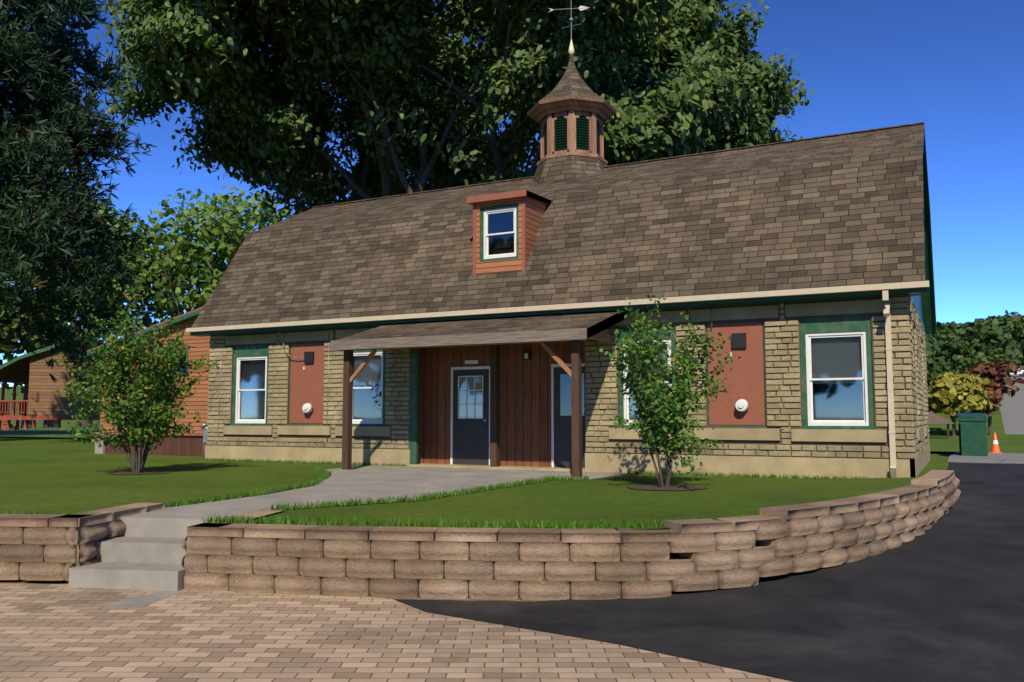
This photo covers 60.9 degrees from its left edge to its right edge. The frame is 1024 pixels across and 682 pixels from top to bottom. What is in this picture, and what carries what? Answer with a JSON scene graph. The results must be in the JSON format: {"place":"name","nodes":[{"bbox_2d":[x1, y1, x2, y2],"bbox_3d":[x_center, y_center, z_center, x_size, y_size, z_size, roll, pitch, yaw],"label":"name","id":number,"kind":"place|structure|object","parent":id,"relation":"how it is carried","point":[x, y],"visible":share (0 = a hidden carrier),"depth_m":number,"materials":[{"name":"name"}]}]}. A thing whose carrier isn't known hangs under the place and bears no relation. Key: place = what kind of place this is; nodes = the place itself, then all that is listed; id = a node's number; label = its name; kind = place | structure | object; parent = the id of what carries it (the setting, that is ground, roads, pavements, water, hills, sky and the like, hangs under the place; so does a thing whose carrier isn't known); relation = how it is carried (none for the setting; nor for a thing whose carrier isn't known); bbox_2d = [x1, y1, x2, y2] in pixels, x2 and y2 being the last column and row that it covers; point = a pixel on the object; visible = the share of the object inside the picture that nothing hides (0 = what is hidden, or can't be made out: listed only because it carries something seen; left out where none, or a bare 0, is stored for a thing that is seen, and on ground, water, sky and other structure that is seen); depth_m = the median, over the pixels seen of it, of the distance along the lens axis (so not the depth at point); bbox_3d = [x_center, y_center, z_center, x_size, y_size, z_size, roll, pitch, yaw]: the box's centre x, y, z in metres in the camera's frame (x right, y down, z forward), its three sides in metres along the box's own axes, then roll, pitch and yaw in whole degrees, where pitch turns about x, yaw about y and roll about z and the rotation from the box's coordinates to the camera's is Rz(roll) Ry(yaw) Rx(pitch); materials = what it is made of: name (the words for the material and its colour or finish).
{"place":"outdoors","nodes":[
{"label":"outdoors","id":0,"kind":"place"},
{"bbox_2d":[100,318,209,432],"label":"annex siding walls","id":1,"kind":"structure","parent":0,"point":[197,401],"depth_m":24.14,"materials":[{"name":"brown wood"}]},
{"bbox_2d":[0,553,794,681],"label":"brick paving","id":2,"kind":"structure","parent":0,"point":[57,631],"depth_m":6.30,"materials":[{"name":"beige brick"}]},
{"bbox_2d":[69,505,270,607],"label":"concrete steps","id":3,"kind":"structure","parent":2,"relation":"on","point":[145,551],"depth_m":8.69,"materials":[{"name":"grey concrete"}]},
{"bbox_2d":[0,470,960,600],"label":"retaining wall blocks","id":4,"kind":"structure","parent":2,"relation":"on","point":[538,564],"depth_m":8.11,"materials":[{"name":"beige stone"}]},
{"bbox_2d":[0,438,951,532],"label":"terrace lawn","id":5,"kind":"structure","parent":0,"point":[39,475],"depth_m":12.56,"materials":[{"name":"green plant"}]},
{"bbox_2d":[0,0,170,385],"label":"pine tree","id":6,"kind":"object","parent":5,"relation":"on","point":[36,75],"visible":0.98,"depth_m":38.33,"materials":[{"name":"green plant"}]},
{"bbox_2d":[87,306,205,455],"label":"building trim","id":7,"kind":"structure","parent":5,"relation":"on","point":[192,445],"depth_m":24.43,"materials":[{"name":"brown wood"}]},
{"bbox_2d":[0,170,300,427],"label":"tree line","id":8,"kind":"object","parent":5,"relation":"on","point":[186,255],"visible":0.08,"depth_m":84.47,"materials":[{"name":"green plant"}]},
{"bbox_2d":[201,424,207,457],"bbox_3d":[-7.649,2.584,22.819,1.122,0.970,0.319,0,-5,1],"label":"gas meter","id":9,"kind":"object","parent":5,"relation":"on","point":[204,427],"visible":0.45,"depth_m":22.84,"materials":[{"name":"grey metal"}]},
{"bbox_2d":[108,471,707,490],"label":"mulch rings","id":10,"kind":"object","parent":5,"relation":"on","point":[658,487],"visible":0.95,"depth_m":13.33,"materials":[{"name":"brown soil"}]},
{"bbox_2d":[52,284,219,472],"bbox_3d":[-7.114,0.763,16.477,2.634,3.508,2.600,-3,-6,27],"label":"lawn tree","id":11,"kind":"object","parent":10,"relation":"on","point":[143,401],"visible":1,"depth_m":16.34,"materials":[{"name":"green plant"}]},
{"bbox_2d":[599,294,740,487],"bbox_3d":[2.194,0.679,13.208,2.182,3.101,1.956,4,-6,-37],"label":"lawn tree","id":12,"kind":"object","parent":10,"relation":"on","point":[656,410],"visible":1,"depth_m":13.09,"materials":[{"name":"green plant"}]},
{"bbox_2d":[0,457,904,528],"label":"grass fringe blades","id":13,"kind":"object","parent":5,"relation":"on","point":[397,523],"visible":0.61,"depth_m":10.18,"materials":[{"name":"green plant"}]},
{"bbox_2d":[186,281,929,478],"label":"house trim","id":14,"kind":"structure","parent":5,"relation":"on","point":[502,388],"depth_m":17.45,"materials":[{"name":"white paint"}]},
{"bbox_2d":[191,122,924,327],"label":"gambrel roof shingles","id":15,"kind":"object","parent":14,"relation":"on","point":[843,209],"visible":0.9,"depth_m":18.05,"materials":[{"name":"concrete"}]},
{"bbox_2d":[476,198,546,273],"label":"dormer walls","id":16,"kind":"structure","parent":15,"relation":"on","point":[535,210],"depth_m":18.63,"materials":[{"name":"brown wood"}]},
{"bbox_2d":[473,197,525,274],"bbox_3d":[-0.153,-2.223,18.864,1.260,1.622,0.587,-3,-6,27],"label":"dormer window","id":17,"kind":"structure","parent":16,"relation":"attached to","point":[494,230],"depth_m":18.83,"materials":[{"name":"white wood"}]},
{"bbox_2d":[466,189,551,204],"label":"dormer fascia","id":18,"kind":"structure","parent":16,"relation":"attached to","point":[472,200],"depth_m":18.61,"materials":[{"name":"brown wood"}]},
{"bbox_2d":[527,6,616,183],"bbox_3d":[1.548,-6.386,22.581,2.162,5.100,2.162,-3,-6,27],"label":"cupola with spire and weathervane","id":19,"kind":"object","parent":15,"relation":"on","point":[571,112],"visible":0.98,"depth_m":21.82,"materials":[{"name":"wood"}]},
{"bbox_2d":[191,127,936,337],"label":"roof rake trim and gables","id":20,"kind":"structure","parent":14,"relation":"on","point":[924,305],"depth_m":21.35,"materials":[{"name":"green paint"}]},
{"bbox_2d":[207,298,926,463],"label":"mortar joints","id":21,"kind":"object","parent":5,"relation":"on","point":[773,442],"visible":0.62,"depth_m":16.43,"materials":[{"name":"grey concrete"}]},
{"bbox_2d":[206,293,929,458],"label":"rock face stones","id":22,"kind":"object","parent":21,"relation":"attached to","point":[789,382],"visible":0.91,"depth_m":16.90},
{"bbox_2d":[0,385,1004,452],"bbox_3d":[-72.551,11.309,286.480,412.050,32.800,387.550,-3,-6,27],"label":"hedge","id":23,"kind":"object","parent":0,"point":[997,424],"depth_m":100.06,"materials":[{"name":"green plant"}]},
{"bbox_2d":[0,336,103,430],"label":"log cabin with porch","id":24,"kind":"object","parent":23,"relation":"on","point":[46,400],"visible":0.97,"depth_m":53.25,"materials":[{"name":"brown wood"}]},
{"bbox_2d":[93,0,814,230],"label":"tree","id":25,"kind":"object","parent":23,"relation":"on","point":[268,119],"visible":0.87,"depth_m":32.27,"materials":[{"name":"green plant"}]},
{"bbox_2d":[927,411,954,438],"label":"picnic shelter","id":26,"kind":"object","parent":23,"relation":"on","point":[933,418],"visible":0.2,"depth_m":68.69,"materials":[{"name":"brown"}]},
{"bbox_2d":[0,427,1023,453],"bbox_3d":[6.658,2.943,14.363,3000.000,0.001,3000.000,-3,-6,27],"label":"ground","id":27,"kind":"structure","parent":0,"point":[1010,443],"depth_m":72.13,"materials":[{"name":"green plant"}]},
{"bbox_2d":[165,465,625,509],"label":"concrete walk","id":28,"kind":"structure","parent":27,"relation":"on","point":[374,482],"depth_m":14.20,"materials":[{"name":"grey concrete"}]},
{"bbox_2d":[394,366,1023,681],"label":"asphalt drive","id":29,"kind":"structure","parent":27,"relation":"on","point":[941,599],"depth_m":7.28,"materials":[{"name":"black asphalt"}]},
{"bbox_2d":[957,413,961,453],"bbox_3d":[12.656,2.566,24.002,0.660,1.151,0.860,-3,-6,27],"label":"green wheelie bin","id":30,"kind":"object","parent":29,"relation":"on","point":[959,428],"visible":0.12,"depth_m":23.77,"materials":[{"name":"paint"}]},
{"bbox_2d":[959,413,987,455],"bbox_3d":[12.292,2.504,23.180,0.660,1.151,0.860,-3,-6,27],"label":"green wheelie bin","id":31,"kind":"object","parent":29,"relation":"on","point":[973,434],"visible":0.86,"depth_m":22.83,"materials":[{"name":"paint"}]},
{"bbox_2d":[989,433,1001,452],"bbox_3d":[15.663,3.300,28.203,0.360,0.670,0.360,-3,-6,27],"label":"traffic cone","id":32,"kind":"object","parent":29,"relation":"on","point":[995,447],"visible":0.98,"depth_m":28.13,"materials":[{"name":"orange plastic"}]},
{"bbox_2d":[1010,369,1023,375],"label":"white pickup truck","id":33,"kind":"object","parent":29,"relation":"on","point":[1021,372],"visible":0.14,"depth_m":165.62,"materials":[{"name":"white paint"}]},
{"bbox_2d":[925,310,1023,435],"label":"trees","id":34,"kind":"object","parent":27,"relation":"on","point":[970,366],"visible":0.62,"depth_m":102.99,"materials":[{"name":"green plant"}]},
{"bbox_2d":[0,0,1023,386],"label":"sky","id":35,"kind":"structure","parent":0,"point":[953,67],"materials":[{"name":"blue"}]}
]}

